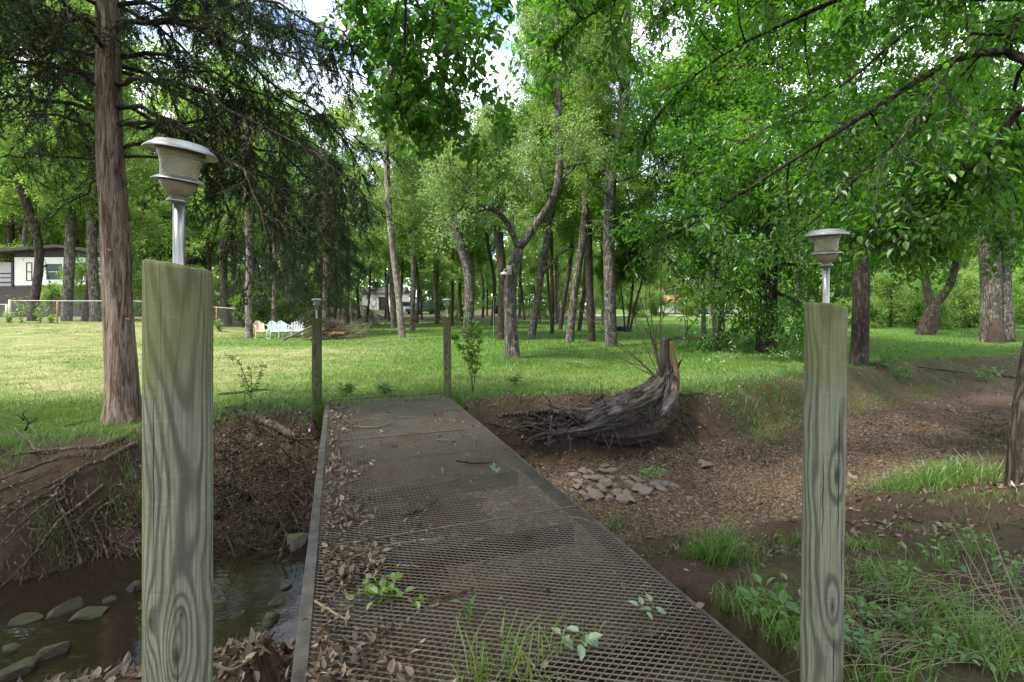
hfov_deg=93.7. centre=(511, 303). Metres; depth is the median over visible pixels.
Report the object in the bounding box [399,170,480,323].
woodland tree
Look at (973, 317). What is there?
understory bush
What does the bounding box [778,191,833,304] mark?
woodland tree
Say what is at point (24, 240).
woodland tree
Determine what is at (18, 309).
fence weed
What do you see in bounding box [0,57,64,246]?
woodland tree
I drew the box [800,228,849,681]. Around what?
lamp post
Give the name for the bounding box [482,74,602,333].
lawn tree
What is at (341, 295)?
woodland tree
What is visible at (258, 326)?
lawn chair
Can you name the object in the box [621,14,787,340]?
lawn tree
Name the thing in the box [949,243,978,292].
woodland tree
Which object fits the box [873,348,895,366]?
broadleaf weed
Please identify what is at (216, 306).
understory bush
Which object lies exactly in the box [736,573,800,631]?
broadleaf weed
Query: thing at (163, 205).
woodland tree
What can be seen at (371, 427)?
twig
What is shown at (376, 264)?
woodland tree
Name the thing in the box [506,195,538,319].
woodland tree
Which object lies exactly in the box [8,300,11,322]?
fence post
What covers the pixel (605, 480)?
rock
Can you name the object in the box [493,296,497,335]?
pole
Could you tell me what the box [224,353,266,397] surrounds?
sapling
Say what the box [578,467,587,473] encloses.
rock
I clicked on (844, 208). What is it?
lawn tree
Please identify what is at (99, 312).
chain link fence
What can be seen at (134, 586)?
rock
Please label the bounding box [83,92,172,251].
woodland tree
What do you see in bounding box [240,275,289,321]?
understory bush
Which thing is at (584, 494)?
rock
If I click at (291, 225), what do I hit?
woodland tree
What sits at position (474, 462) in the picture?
twig
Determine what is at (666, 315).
road
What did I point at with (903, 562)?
broadleaf weed
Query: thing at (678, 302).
understory bush
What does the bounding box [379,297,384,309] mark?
door
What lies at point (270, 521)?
rotten log
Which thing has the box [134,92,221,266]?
woodland tree
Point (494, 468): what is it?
leaf sprig
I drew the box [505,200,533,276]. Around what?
woodland tree
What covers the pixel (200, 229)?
woodland tree
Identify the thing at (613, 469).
rock
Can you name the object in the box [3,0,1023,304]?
sky
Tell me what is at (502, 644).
grass
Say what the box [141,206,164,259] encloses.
woodland tree
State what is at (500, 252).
lawn tree
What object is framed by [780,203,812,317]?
woodland tree
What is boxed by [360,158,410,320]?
woodland tree
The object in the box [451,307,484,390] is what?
sapling
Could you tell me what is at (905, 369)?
broadleaf weed
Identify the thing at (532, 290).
understory bush
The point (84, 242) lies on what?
woodland tree
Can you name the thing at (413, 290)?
lawn tree
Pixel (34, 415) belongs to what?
lawn grass
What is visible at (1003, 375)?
fallen branch
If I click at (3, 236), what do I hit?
woodland tree
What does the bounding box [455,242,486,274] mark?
woodland tree
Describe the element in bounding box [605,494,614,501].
rock
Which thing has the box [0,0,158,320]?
woodland tree
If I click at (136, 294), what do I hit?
understory bush
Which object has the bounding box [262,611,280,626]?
rock
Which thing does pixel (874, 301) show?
understory bush
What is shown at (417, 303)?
woodland tree
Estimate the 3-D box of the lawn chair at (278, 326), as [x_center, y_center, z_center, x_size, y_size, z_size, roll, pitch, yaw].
[-10.809,1.210,22.639,0.600,0.822,0.762,0,0,-43]
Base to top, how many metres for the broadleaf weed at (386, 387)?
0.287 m
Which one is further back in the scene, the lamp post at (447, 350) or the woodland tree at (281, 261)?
the woodland tree at (281, 261)
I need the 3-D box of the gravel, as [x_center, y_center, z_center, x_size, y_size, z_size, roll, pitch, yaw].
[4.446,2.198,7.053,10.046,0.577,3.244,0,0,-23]
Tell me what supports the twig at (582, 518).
on the footbridge
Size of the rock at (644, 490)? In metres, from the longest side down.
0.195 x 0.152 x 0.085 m
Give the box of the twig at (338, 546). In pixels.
[326,545,355,550]
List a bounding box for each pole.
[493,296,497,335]
[674,256,675,314]
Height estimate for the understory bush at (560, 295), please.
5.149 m
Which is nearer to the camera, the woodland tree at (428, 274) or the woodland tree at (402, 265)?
the woodland tree at (402, 265)
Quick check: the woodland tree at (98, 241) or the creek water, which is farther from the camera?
the woodland tree at (98, 241)
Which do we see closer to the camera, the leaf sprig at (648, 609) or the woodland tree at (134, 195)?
the leaf sprig at (648, 609)
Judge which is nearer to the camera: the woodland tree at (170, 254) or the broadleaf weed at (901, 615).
the broadleaf weed at (901, 615)
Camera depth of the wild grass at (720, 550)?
3.40 m
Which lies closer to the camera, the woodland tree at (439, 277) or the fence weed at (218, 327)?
the fence weed at (218, 327)
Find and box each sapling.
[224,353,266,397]
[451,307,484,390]
[678,287,697,335]
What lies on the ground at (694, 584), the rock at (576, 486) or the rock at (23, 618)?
the rock at (576, 486)
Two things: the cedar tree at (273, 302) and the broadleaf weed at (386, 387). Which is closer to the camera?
the broadleaf weed at (386, 387)
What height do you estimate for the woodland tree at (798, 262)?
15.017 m
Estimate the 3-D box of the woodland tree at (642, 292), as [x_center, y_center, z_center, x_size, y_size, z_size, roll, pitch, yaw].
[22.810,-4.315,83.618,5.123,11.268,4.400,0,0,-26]
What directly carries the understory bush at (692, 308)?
on the ground at (694, 584)
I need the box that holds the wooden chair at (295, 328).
[288,321,304,336]
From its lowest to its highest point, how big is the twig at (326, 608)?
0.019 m
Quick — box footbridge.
[291,392,788,681]
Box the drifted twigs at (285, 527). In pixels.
[213,387,319,565]
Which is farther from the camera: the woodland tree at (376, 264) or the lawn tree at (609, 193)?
the woodland tree at (376, 264)
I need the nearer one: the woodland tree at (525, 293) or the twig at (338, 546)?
the twig at (338, 546)
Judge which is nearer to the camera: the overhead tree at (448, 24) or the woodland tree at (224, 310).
the overhead tree at (448, 24)
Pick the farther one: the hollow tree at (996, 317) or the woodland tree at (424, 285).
the woodland tree at (424, 285)
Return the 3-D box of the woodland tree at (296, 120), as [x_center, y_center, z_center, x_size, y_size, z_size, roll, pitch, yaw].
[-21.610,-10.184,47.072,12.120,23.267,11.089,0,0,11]
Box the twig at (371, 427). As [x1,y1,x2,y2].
[353,420,392,427]
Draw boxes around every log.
[227,407,255,423]
[250,508,283,527]
[254,414,298,440]
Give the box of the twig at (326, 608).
[314,600,344,619]
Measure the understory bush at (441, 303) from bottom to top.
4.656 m
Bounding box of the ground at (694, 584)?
[0,304,1023,681]
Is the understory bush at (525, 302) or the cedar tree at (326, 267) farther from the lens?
the understory bush at (525, 302)
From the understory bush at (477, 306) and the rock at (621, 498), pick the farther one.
the understory bush at (477, 306)
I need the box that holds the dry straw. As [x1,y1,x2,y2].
[782,522,1023,681]
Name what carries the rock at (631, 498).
on the ground at (694, 584)
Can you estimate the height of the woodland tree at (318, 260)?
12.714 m
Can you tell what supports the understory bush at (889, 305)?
on the ground at (694, 584)
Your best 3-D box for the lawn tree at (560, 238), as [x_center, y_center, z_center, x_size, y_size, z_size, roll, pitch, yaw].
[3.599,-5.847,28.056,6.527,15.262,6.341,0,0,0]
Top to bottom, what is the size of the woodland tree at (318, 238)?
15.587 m
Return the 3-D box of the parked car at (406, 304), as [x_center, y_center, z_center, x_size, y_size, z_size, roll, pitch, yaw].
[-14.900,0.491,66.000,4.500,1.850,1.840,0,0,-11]
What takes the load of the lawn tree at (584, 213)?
on the ground at (694, 584)
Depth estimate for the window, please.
39.96 m
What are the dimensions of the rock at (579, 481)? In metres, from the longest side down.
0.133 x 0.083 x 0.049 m
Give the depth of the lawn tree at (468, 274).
20.32 m
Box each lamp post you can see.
[141,137,217,681]
[312,298,321,403]
[443,299,450,410]
[500,265,510,357]
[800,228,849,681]
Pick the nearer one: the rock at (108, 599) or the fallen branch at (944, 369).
the rock at (108, 599)
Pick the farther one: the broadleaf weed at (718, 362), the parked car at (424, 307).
the parked car at (424, 307)
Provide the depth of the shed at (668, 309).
68.00 m
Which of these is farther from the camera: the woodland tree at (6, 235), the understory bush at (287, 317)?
the woodland tree at (6, 235)
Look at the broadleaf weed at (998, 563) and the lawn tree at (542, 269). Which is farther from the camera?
the lawn tree at (542, 269)
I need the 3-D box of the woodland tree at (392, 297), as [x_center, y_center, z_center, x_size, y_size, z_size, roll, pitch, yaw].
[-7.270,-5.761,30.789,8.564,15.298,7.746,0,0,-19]
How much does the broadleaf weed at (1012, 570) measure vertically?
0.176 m
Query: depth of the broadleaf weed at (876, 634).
2.10 m
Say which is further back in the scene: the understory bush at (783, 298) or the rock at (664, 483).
the understory bush at (783, 298)
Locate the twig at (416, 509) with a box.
[400,499,437,514]
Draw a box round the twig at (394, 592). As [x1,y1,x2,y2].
[375,582,396,594]
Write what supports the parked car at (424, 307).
on the ground at (694, 584)
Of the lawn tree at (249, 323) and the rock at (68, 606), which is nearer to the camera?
the rock at (68, 606)
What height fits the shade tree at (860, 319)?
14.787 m
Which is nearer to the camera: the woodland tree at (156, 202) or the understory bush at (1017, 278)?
the understory bush at (1017, 278)
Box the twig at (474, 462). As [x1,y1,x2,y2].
[456,460,495,463]
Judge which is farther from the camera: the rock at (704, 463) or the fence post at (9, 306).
the fence post at (9, 306)
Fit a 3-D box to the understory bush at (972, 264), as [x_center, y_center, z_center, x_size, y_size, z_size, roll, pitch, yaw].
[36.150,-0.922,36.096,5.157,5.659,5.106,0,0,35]
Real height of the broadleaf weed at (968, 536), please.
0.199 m
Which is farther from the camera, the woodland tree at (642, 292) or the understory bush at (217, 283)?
the woodland tree at (642, 292)
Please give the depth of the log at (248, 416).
6.57 m
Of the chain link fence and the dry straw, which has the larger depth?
the chain link fence
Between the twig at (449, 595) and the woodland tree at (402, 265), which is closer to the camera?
the twig at (449, 595)
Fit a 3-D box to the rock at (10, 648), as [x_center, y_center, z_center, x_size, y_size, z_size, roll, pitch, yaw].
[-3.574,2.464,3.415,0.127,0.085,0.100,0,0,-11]
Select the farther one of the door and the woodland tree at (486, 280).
the door
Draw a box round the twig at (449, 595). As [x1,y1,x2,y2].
[426,587,473,601]
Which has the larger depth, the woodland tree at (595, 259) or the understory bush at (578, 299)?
the woodland tree at (595, 259)
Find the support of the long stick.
on the ground at (694, 584)
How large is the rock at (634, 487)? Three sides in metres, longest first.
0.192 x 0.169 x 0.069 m
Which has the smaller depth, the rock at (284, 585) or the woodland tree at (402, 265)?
the rock at (284, 585)
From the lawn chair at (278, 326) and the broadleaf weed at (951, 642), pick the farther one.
the lawn chair at (278, 326)
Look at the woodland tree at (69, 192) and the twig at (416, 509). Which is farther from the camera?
the woodland tree at (69, 192)
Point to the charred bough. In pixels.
(230, 492)
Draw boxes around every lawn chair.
[253,320,268,337]
[266,321,283,338]
[275,320,291,337]
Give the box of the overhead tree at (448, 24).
[316,0,640,203]
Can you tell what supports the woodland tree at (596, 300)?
on the ground at (694, 584)
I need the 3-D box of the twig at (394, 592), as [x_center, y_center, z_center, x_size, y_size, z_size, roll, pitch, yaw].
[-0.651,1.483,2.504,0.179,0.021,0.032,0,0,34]
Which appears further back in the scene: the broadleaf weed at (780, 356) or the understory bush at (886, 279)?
the understory bush at (886, 279)
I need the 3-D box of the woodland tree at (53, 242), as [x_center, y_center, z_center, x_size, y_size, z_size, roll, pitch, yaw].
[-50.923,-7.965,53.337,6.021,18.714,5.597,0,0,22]
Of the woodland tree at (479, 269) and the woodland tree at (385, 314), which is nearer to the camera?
the woodland tree at (479, 269)
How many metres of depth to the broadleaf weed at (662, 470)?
5.99 m
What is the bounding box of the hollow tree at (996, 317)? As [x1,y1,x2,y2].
[865,1,1023,342]
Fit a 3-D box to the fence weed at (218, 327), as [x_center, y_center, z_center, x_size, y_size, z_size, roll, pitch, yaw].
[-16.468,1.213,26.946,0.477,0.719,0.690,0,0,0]
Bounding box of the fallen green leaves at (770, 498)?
[481,371,984,593]
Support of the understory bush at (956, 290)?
on the ground at (694, 584)
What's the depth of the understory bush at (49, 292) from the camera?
34.89 m
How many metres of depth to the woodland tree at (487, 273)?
50.23 m
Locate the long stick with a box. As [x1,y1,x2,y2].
[213,649,261,670]
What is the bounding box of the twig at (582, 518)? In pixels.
[568,516,597,523]
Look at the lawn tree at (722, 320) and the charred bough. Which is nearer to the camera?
the charred bough
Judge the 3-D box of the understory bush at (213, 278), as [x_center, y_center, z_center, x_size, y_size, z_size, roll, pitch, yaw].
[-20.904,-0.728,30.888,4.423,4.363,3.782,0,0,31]
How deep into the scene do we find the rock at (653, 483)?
5.93 m
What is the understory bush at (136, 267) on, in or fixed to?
on the ground at (694, 584)
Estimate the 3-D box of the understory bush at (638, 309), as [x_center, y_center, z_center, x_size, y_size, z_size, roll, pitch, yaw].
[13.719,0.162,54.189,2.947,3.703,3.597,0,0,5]
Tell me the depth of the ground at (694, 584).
5.71 m
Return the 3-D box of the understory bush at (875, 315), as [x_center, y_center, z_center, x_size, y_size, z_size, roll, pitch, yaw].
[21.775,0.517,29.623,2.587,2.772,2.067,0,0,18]
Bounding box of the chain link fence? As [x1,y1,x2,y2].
[10,300,240,329]
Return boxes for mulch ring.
[673,335,699,339]
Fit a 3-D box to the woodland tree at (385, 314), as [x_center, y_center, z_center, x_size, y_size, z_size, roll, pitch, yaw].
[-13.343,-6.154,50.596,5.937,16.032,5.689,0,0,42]
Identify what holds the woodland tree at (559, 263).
on the ground at (694, 584)
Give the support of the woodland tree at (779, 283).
on the ground at (694, 584)
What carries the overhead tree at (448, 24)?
on the ground at (694, 584)
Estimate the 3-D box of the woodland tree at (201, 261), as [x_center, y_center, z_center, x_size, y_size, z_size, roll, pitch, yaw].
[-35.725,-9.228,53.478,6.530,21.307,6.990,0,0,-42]
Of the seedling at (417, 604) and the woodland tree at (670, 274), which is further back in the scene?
the woodland tree at (670, 274)
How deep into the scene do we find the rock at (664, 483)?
5.92 m
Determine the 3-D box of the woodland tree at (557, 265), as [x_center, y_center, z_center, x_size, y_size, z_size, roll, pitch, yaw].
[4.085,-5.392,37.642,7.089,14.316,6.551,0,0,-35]
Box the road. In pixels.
[596,315,748,315]
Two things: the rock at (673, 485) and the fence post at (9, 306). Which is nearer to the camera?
the rock at (673, 485)
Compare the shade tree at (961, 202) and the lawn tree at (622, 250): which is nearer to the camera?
the shade tree at (961, 202)
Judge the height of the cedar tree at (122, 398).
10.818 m
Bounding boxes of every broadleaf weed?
[337,381,357,396]
[375,379,395,395]
[505,371,524,384]
[638,463,666,480]
[698,345,738,379]
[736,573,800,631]
[766,346,789,366]
[844,589,881,627]
[844,615,881,656]
[863,601,920,628]
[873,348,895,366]
[882,360,917,383]
[887,542,933,583]
[911,625,958,660]
[915,536,966,572]
[932,619,984,666]
[943,522,991,553]
[960,631,1023,674]
[971,364,1003,382]
[976,533,1023,574]
[995,551,1023,591]
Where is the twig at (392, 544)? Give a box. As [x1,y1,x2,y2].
[354,538,443,550]
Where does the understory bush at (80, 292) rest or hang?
on the ground at (694, 584)
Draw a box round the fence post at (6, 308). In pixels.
[5,304,7,322]
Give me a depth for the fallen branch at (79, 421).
6.10 m
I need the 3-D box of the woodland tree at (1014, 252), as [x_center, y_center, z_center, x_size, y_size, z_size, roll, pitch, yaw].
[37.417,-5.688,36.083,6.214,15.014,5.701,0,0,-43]
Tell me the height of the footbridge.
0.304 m
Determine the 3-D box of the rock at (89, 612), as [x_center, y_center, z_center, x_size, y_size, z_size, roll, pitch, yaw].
[-3.353,2.457,3.802,0.250,0.109,0.174,0,0,-15]
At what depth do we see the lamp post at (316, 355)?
7.22 m
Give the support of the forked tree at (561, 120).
on the ground at (694, 584)
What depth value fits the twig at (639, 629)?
2.16 m
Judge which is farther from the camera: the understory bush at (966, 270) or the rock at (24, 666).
the understory bush at (966, 270)
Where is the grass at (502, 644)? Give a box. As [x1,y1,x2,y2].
[316,388,673,681]
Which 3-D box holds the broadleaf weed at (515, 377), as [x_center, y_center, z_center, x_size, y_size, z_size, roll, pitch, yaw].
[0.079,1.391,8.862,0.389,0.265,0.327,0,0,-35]
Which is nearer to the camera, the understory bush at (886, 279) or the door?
the understory bush at (886, 279)
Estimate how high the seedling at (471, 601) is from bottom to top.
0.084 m
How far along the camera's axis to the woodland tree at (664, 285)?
71.57 m
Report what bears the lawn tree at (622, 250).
on the ground at (694, 584)
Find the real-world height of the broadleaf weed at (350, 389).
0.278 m
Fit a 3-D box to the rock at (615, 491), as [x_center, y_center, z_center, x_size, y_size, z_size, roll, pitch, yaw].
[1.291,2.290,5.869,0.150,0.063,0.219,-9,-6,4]
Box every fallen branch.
[14,424,48,453]
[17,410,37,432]
[64,418,94,426]
[220,388,274,394]
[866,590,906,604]
[917,366,979,374]
[986,371,1015,377]
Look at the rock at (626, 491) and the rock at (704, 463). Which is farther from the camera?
the rock at (704, 463)
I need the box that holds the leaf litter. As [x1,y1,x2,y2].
[0,354,1023,681]
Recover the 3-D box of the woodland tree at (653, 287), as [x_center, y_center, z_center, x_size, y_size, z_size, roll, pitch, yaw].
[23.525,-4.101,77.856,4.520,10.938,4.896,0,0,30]
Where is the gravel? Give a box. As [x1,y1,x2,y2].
[476,408,1004,564]
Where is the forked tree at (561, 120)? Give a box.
[410,0,644,358]
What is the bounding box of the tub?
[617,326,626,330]
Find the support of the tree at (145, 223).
on the ground at (694, 584)
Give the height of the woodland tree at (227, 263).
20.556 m
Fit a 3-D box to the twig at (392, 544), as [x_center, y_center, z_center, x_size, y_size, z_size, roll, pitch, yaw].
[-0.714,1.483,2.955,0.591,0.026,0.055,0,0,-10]
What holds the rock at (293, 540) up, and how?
on the ground at (694, 584)
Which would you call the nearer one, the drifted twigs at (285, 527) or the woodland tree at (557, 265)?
the drifted twigs at (285, 527)
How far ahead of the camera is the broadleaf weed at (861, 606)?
2.33 m
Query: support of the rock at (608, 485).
on the ground at (694, 584)
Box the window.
[45,263,62,280]
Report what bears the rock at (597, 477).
on the ground at (694, 584)
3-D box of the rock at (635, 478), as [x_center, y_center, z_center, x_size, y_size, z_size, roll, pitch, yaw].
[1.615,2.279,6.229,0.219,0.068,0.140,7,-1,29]
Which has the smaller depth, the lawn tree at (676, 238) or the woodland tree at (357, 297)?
the lawn tree at (676, 238)
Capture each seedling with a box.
[348,572,402,599]
[359,576,424,610]
[451,595,478,618]
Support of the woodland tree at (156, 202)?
on the ground at (694, 584)
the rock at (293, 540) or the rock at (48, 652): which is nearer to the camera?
the rock at (48, 652)
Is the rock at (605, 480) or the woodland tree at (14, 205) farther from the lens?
the woodland tree at (14, 205)
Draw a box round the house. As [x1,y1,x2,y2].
[0,244,199,316]
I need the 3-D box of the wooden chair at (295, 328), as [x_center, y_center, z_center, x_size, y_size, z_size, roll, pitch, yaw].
[-10.420,1.242,23.219,0.700,0.780,0.720,0,0,-17]
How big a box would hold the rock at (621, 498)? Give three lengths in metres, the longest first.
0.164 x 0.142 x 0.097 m
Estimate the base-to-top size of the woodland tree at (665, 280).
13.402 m
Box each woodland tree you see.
[0,0,86,320]
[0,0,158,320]
[0,0,212,321]
[0,37,151,320]
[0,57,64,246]
[0,121,84,263]
[0,159,56,248]
[0,188,28,245]
[1,116,129,246]
[15,145,86,247]
[19,207,85,247]
[55,70,161,249]
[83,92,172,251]
[123,108,172,258]
[131,109,172,259]
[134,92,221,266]
[135,0,306,326]
[138,152,202,258]
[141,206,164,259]
[160,199,218,267]
[170,237,244,273]
[171,202,222,268]
[172,104,228,313]
[185,218,253,258]
[188,176,261,281]
[197,95,277,281]
[208,84,316,291]
[236,257,268,278]
[240,126,323,296]
[253,246,271,289]
[260,172,304,293]
[287,100,374,322]
[293,149,386,325]
[293,153,355,309]
[301,177,339,318]
[316,219,360,300]
[328,256,352,313]
[335,107,451,328]
[340,189,381,317]
[351,218,386,321]
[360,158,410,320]
[364,178,406,318]
[375,178,423,324]
[385,175,442,322]
[398,227,436,319]
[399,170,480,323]
[404,190,457,310]
[420,176,483,325]
[421,230,450,300]
[443,135,491,324]
[444,180,505,323]
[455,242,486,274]
[459,191,520,325]
[474,233,504,317]
[475,232,506,315]
[497,209,536,317]
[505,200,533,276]
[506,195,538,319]
[522,213,577,322]
[523,158,577,314]
[525,228,581,315]
[544,191,577,293]
[572,187,627,325]
[573,225,602,276]
[579,195,601,316]
[635,281,648,307]
[641,240,677,312]
[642,265,668,294]
[651,194,683,294]
[658,219,685,312]
[681,239,708,313]
[750,167,824,318]
[752,237,787,312]
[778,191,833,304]
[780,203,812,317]
[949,238,977,266]
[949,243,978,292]
[970,216,1023,287]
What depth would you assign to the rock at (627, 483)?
5.97 m
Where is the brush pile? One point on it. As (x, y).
(332, 329)
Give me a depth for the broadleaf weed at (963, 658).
2.02 m
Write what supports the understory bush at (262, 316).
on the ground at (694, 584)
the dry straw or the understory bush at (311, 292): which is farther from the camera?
the understory bush at (311, 292)
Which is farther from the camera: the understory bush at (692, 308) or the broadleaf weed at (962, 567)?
the understory bush at (692, 308)
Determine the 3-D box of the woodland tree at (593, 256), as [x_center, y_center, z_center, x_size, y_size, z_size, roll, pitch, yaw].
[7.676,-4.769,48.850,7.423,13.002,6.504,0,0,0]
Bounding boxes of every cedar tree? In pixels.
[0,0,407,587]
[213,141,334,333]
[264,145,390,331]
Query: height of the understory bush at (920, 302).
3.878 m
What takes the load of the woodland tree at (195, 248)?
on the ground at (694, 584)
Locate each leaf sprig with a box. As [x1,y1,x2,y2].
[490,461,501,473]
[551,625,602,660]
[627,593,665,619]
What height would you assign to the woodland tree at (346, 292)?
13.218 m
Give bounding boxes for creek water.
[0,495,498,681]
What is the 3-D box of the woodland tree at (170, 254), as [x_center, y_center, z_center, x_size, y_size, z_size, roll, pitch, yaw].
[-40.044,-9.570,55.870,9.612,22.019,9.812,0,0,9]
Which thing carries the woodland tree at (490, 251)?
on the ground at (694, 584)
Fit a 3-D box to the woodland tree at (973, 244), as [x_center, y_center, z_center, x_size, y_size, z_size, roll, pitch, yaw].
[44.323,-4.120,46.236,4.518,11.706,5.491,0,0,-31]
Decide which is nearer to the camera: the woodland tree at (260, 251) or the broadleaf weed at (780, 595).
the broadleaf weed at (780, 595)
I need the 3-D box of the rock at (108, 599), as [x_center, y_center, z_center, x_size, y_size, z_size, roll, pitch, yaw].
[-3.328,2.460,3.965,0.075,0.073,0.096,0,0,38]
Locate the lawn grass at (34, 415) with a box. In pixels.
[0,316,1023,442]
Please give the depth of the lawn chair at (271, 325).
22.55 m
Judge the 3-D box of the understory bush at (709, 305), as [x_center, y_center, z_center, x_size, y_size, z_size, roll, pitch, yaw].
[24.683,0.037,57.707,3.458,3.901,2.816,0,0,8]
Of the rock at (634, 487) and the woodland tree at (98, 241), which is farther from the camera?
the woodland tree at (98, 241)
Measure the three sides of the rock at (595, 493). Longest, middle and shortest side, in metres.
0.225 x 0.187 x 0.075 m
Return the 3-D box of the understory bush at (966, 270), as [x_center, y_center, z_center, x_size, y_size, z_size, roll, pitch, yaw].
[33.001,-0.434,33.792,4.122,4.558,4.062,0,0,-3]
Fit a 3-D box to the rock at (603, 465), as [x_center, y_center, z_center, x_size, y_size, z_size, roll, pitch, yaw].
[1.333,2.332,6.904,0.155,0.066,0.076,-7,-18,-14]
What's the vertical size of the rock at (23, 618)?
0.096 m
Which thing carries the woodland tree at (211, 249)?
on the ground at (694, 584)
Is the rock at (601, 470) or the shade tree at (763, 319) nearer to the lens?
the rock at (601, 470)
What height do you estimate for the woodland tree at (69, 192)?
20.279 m
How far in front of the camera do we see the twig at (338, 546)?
2.92 m
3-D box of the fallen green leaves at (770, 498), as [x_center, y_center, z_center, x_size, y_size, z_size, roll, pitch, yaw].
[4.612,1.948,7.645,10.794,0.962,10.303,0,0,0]
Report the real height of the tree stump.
3.950 m
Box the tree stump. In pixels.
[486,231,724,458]
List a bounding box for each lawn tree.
[169,45,305,337]
[332,34,444,337]
[355,117,451,330]
[368,59,493,338]
[448,95,542,340]
[480,49,629,338]
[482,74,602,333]
[513,0,642,342]
[514,0,657,340]
[523,116,637,329]
[543,0,688,346]
[553,167,639,331]
[593,158,674,331]
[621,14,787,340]
[638,41,790,339]
[648,24,763,339]
[798,157,883,323]
[829,143,893,322]
[861,74,1023,334]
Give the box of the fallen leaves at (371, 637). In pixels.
[302,381,1023,681]
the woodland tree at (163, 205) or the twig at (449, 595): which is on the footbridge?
the twig at (449, 595)
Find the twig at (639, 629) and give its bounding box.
[629,625,666,636]
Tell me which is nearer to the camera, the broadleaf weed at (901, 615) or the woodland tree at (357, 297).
the broadleaf weed at (901, 615)
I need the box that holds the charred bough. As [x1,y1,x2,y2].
[214,487,252,519]
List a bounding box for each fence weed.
[2,312,14,322]
[6,295,29,322]
[33,302,48,322]
[46,314,56,322]
[213,319,223,330]
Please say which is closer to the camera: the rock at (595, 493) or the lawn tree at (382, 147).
the rock at (595, 493)
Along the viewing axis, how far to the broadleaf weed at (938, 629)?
2.09 m
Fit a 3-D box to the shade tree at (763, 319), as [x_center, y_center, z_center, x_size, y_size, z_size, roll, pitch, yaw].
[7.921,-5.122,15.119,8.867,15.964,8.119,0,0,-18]
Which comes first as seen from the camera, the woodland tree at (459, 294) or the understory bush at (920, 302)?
the understory bush at (920, 302)
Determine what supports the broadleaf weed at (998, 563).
on the ground at (694, 584)
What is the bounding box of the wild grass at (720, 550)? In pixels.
[0,352,1023,681]
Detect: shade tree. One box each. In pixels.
[491,0,1023,486]
[614,0,922,360]
[615,0,1023,367]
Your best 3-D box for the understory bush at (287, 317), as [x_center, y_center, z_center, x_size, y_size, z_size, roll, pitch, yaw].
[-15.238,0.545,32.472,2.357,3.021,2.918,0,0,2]
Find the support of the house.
on the ground at (694, 584)
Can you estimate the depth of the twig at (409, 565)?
2.71 m
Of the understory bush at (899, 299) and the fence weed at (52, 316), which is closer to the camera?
the fence weed at (52, 316)
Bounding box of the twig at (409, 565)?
[403,564,420,566]
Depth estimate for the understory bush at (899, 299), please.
32.86 m
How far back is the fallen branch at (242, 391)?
8.12 m
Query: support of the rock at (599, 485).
on the ground at (694, 584)
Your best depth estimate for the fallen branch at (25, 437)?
5.42 m
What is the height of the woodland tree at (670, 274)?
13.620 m
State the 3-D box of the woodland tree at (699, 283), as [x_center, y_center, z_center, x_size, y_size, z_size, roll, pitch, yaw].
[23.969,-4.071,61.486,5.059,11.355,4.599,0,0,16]
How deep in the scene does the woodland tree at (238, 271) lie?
62.86 m
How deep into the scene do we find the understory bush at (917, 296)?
35.41 m
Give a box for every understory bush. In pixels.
[40,281,61,309]
[55,259,100,309]
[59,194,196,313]
[83,258,145,314]
[132,271,141,318]
[171,258,218,303]
[213,273,256,324]
[213,293,220,318]
[227,289,271,327]
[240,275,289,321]
[277,297,303,327]
[288,272,319,313]
[294,280,316,313]
[424,279,462,318]
[444,278,485,318]
[516,283,533,315]
[517,279,560,321]
[543,277,579,315]
[559,264,601,319]
[623,293,648,316]
[644,288,674,315]
[670,290,694,314]
[679,296,700,315]
[706,299,729,313]
[734,278,756,311]
[778,284,793,311]
[831,297,851,324]
[842,296,889,328]
[848,290,889,325]
[870,262,946,325]
[870,264,923,326]
[870,284,896,323]
[884,269,934,323]
[899,272,961,329]
[921,262,979,328]
[950,285,979,327]
[959,267,1023,298]
[964,256,1023,321]
[1012,264,1023,325]
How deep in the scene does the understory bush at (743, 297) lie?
60.37 m
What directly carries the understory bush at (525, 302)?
on the ground at (694, 584)
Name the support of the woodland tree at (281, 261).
on the ground at (694, 584)
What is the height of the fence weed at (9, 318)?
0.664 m
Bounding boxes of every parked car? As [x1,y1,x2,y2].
[389,301,415,313]
[405,302,433,313]
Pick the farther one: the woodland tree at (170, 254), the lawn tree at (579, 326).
the woodland tree at (170, 254)
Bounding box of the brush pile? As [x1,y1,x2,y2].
[282,312,373,340]
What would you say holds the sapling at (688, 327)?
on the mulch ring
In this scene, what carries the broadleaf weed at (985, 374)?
on the ground at (694, 584)
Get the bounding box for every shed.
[360,287,409,310]
[657,295,697,312]
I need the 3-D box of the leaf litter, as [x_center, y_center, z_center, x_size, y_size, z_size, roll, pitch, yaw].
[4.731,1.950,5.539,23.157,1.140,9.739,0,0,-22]
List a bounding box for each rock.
[0,655,39,681]
[2,643,21,652]
[7,612,43,626]
[36,641,70,661]
[46,597,83,618]
[68,606,109,621]
[102,595,116,603]
[126,580,141,592]
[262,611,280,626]
[268,593,286,605]
[280,582,292,589]
[287,533,308,551]
[568,472,577,477]
[571,483,581,489]
[575,479,582,484]
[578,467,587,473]
[579,490,588,497]
[587,489,603,499]
[590,474,604,480]
[596,483,605,488]
[598,468,609,472]
[599,478,611,482]
[600,463,609,467]
[601,482,612,487]
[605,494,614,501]
[606,467,618,473]
[611,488,622,495]
[615,494,628,503]
[623,488,630,495]
[624,480,635,486]
[627,495,635,501]
[629,475,641,481]
[631,482,642,490]
[637,485,652,495]
[648,479,660,487]
[655,484,666,491]
[660,480,669,486]
[669,482,678,487]
[698,459,714,467]
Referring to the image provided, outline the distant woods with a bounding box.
[193,209,1021,309]

